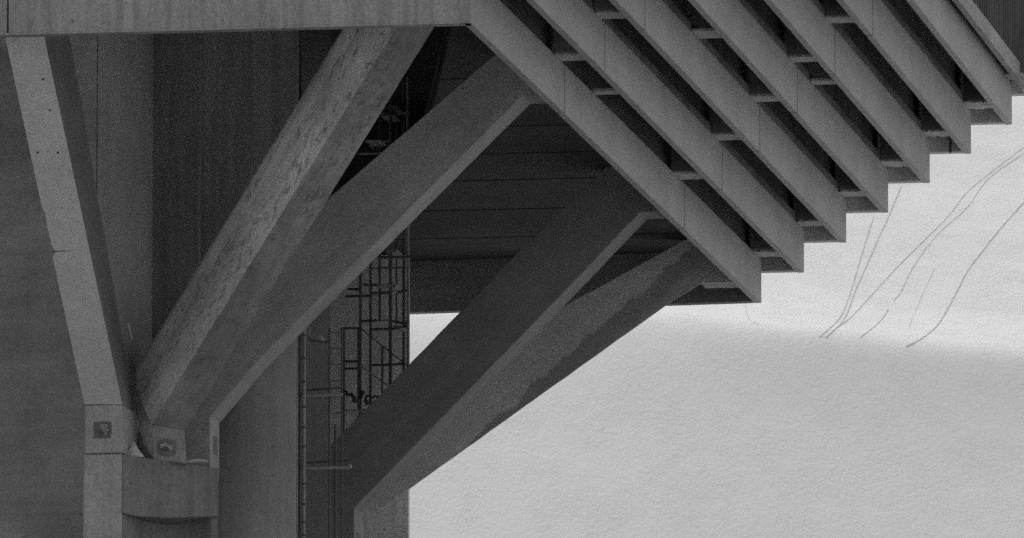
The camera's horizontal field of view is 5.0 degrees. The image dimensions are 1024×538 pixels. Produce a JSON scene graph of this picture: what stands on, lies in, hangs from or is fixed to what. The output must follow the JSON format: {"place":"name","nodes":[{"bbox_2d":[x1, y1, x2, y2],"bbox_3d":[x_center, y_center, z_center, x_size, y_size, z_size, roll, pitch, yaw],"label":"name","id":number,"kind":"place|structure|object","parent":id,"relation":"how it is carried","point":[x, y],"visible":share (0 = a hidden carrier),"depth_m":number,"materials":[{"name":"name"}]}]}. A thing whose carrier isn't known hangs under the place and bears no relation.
{"place":"outdoors","nodes":[
{"label":"outdoors","id":0,"kind":"place"},
{"bbox_2d":[410,96,1023,537],"bbox_3d":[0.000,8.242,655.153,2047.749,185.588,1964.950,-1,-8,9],"label":"snow ground","id":1,"kind":"structure","parent":0,"point":[772,414],"depth_m":394.74,"materials":[{"name":"white snow"}]},
{"bbox_2d":[83,454,218,537],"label":"pillar","id":2,"kind":"structure","parent":1,"relation":"on","point":[126,496],"depth_m":168.93,"materials":[{"name":"concrete"}]},
{"bbox_2d":[5,36,138,454],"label":"leaning strut","id":3,"kind":"object","parent":2,"relation":"on","point":[45,79],"visible":1,"depth_m":167.30,"materials":[{"name":"concrete"}]},
{"bbox_2d":[127,322,132,339],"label":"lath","id":4,"kind":"object","parent":3,"relation":"attached to","point":[130,331],"visible":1,"depth_m":169.92,"materials":[{"name":"grey wood"}]},
{"bbox_2d":[128,441,144,457],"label":"snow patch","id":5,"kind":"object","parent":2,"relation":"on","point":[133,450],"visible":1,"depth_m":168.89,"materials":[{"name":"white snow"}]},
{"bbox_2d":[186,459,208,462],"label":"snow patch","id":6,"kind":"object","parent":2,"relation":"on","point":[197,461],"visible":1,"depth_m":169.46,"materials":[{"name":"white snow"}]},
{"bbox_2d":[136,27,433,465],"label":"leaning strut","id":7,"kind":"object","parent":2,"relation":"on","point":[350,89],"visible":1,"depth_m":167.29,"materials":[{"name":"concrete"}]},
{"bbox_2d":[175,54,545,469],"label":"concrete strut","id":8,"kind":"object","parent":2,"relation":"on","point":[369,213],"visible":0.69,"depth_m":170.91,"materials":[{"name":"grey concrete"}]},
{"bbox_2d":[554,0,625,60],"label":"transverse beam","id":9,"kind":"structure","parent":8,"relation":"on","point":[564,50],"depth_m":170.83,"materials":[{"name":"concrete"}]},
{"bbox_2d":[501,0,803,272],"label":"stepped beam","id":10,"kind":"structure","parent":9,"relation":"attached to","point":[651,106],"depth_m":179.28,"materials":[{"name":"concrete"}]},
{"bbox_2d":[592,88,618,94],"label":"bearing strip","id":11,"kind":"object","parent":10,"relation":"attached to","point":[603,91],"visible":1,"depth_m":174.42,"materials":[{"name":"concrete"}]},
{"bbox_2d":[592,0,845,242],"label":"stepped beam","id":12,"kind":"structure","parent":10,"relation":"on","point":[703,77],"depth_m":181.72,"materials":[{"name":"concrete"}]},
{"bbox_2d":[670,0,887,212],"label":"stepped beam","id":13,"kind":"structure","parent":12,"relation":"on","point":[820,125],"depth_m":184.33,"materials":[{"name":"concrete"}]},
{"bbox_2d":[691,28,721,38],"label":"bearing strip","id":14,"kind":"object","parent":13,"relation":"attached to","point":[700,33],"visible":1,"depth_m":176.58,"materials":[{"name":"concrete"}]},
{"bbox_2d":[746,0,929,183],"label":"stepped beam","id":15,"kind":"structure","parent":13,"relation":"on","point":[866,98],"depth_m":187.05,"materials":[{"name":"concrete"}]},
{"bbox_2d":[810,78,835,84],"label":"bearing strip","id":16,"kind":"object","parent":15,"relation":"attached to","point":[821,81],"visible":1,"depth_m":185.08,"materials":[{"name":"concrete"}]},
{"bbox_2d":[818,0,970,153],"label":"stepped beam","id":17,"kind":"structure","parent":15,"relation":"on","point":[884,38],"depth_m":189.50,"materials":[{"name":"concrete"}]},
{"bbox_2d":[888,0,1011,124],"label":"stepped beam","id":18,"kind":"structure","parent":9,"relation":"on","point":[950,38],"depth_m":191.58,"materials":[{"name":"concrete"}]},
{"bbox_2d":[953,0,1023,95],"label":"edge curb","id":19,"kind":"structure","parent":18,"relation":"on","point":[988,34],"depth_m":192.41,"materials":[{"name":"concrete"}]},
{"bbox_2d":[973,0,1023,60],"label":"cladding wall","id":20,"kind":"structure","parent":19,"relation":"on","point":[1005,18],"depth_m":194.24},
{"bbox_2d":[464,0,760,302],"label":"stepped beam","id":21,"kind":"structure","parent":8,"relation":"attached to","point":[516,45],"depth_m":176.46,"materials":[{"name":"concrete"}]},
{"bbox_2d":[152,33,201,427],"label":"recessed wall","id":22,"kind":"structure","parent":1,"relation":"on","point":[177,158],"depth_m":174.90,"materials":[{"name":"concrete"}]},
{"bbox_2d":[202,30,298,537],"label":"recessed wall","id":23,"kind":"structure","parent":1,"relation":"on","point":[250,89],"depth_m":175.06,"materials":[{"name":"concrete"}]},
{"bbox_2d":[218,338,296,537],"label":"round pier","id":24,"kind":"structure","parent":1,"relation":"on","point":[257,466],"depth_m":172.15,"materials":[{"name":"concrete"}]},
{"bbox_2d":[298,336,298,537],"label":"back wall","id":25,"kind":"structure","parent":1,"relation":"on","point":[298,436],"depth_m":192.56,"materials":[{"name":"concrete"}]},
{"bbox_2d":[297,327,351,537],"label":"access ladder","id":26,"kind":"object","parent":1,"relation":"on","point":[330,395],"visible":0.97,"depth_m":176.09,"materials":[{"name":"metal"}]},
{"bbox_2d":[331,255,409,537],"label":"pier","id":27,"kind":"structure","parent":1,"relation":"on","point":[391,519],"depth_m":192.16,"materials":[{"name":"concrete"}]},
{"bbox_2d":[343,78,413,431],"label":"scaffold tower","id":28,"kind":"structure","parent":1,"relation":"on","point":[390,116],"depth_m":184.88,"materials":[{"name":"metal"}]},
{"bbox_2d":[343,390,378,405],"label":"hose coil","id":29,"kind":"object","parent":28,"relation":"on","point":[354,400],"visible":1,"depth_m":184.23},
{"bbox_2d":[820,217,873,336],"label":"ski track","id":30,"kind":"structure","parent":1,"relation":"on","point":[853,282],"depth_m":422.47,"materials":[{"name":"white snow"}]},
{"bbox_2d":[825,187,900,337],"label":"ski track","id":31,"kind":"structure","parent":1,"relation":"on","point":[866,266],"depth_m":427.44,"materials":[{"name":"white snow"}]},
{"bbox_2d":[834,147,1023,329],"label":"ski track","id":32,"kind":"structure","parent":1,"relation":"on","point":[922,241],"depth_m":432.02,"materials":[{"name":"white snow"}]},
{"bbox_2d":[893,153,1023,300],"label":"ski track","id":33,"kind":"structure","parent":1,"relation":"on","point":[951,221],"depth_m":440.51,"materials":[{"name":"white snow"}]},
{"bbox_2d":[906,202,1023,346],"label":"ski track","id":34,"kind":"structure","parent":1,"relation":"on","point":[962,280],"depth_m":424.36,"materials":[{"name":"white snow"}]},
{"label":"gravel yard","id":35,"kind":"structure","parent":0,"visible":0},
{"bbox_2d":[0,35,97,537],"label":"concrete wall","id":36,"kind":"structure","parent":35,"relation":"on","point":[42,429],"depth_m":170.72,"materials":[{"name":"grey concrete"}]},
{"bbox_2d":[97,34,153,458],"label":"pilaster","id":37,"kind":"object","parent":36,"relation":"attached to","point":[125,130],"depth_m":173.02,"materials":[{"name":"concrete"}]},
{"bbox_2d":[299,0,741,261],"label":"deck","id":38,"kind":"structure","parent":36,"relation":"on","point":[530,172],"depth_m":185.38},
{"bbox_2d":[0,0,470,37],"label":"fascia beam","id":39,"kind":"structure","parent":38,"relation":"attached to","point":[34,18],"depth_m":164.18,"materials":[{"name":"concrete"}]},
{"bbox_2d":[301,329,305,537],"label":"downpipe","id":40,"kind":"object","parent":38,"relation":"attached to","point":[303,483],"visible":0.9,"depth_m":175.24,"materials":[{"name":"metal"}]},
{"bbox_2d":[330,167,665,537],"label":"concrete strut","id":41,"kind":"object","parent":38,"relation":"attached to","point":[470,351],"visible":0.84,"depth_m":182.65,"materials":[{"name":"grey concrete"}]},
{"bbox_2d":[674,0,854,179],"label":"transverse beam","id":42,"kind":"structure","parent":41,"relation":"on","point":[835,12],"depth_m":182.53,"materials":[{"name":"concrete"}]},
{"bbox_2d":[362,239,730,537],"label":"concrete strut","id":43,"kind":"object","parent":38,"relation":"attached to","point":[566,340],"visible":0.58,"depth_m":190.56,"materials":[{"name":"grey concrete"}]},
{"bbox_2d":[701,37,1023,287],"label":"transverse beam","id":44,"kind":"structure","parent":43,"relation":"on","point":[891,157],"depth_m":193.40,"materials":[{"name":"concrete"}]},
{"bbox_2d":[410,253,753,313],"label":"edge beam","id":45,"kind":"structure","parent":38,"relation":"attached to","point":[449,286],"depth_m":192.96,"materials":[{"name":"concrete"}]},
{"bbox_2d":[301,29,330,537],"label":"shaft wall","id":46,"kind":"structure","parent":35,"relation":"on","point":[316,46],"depth_m":178.17,"materials":[{"name":"concrete"}]}
]}

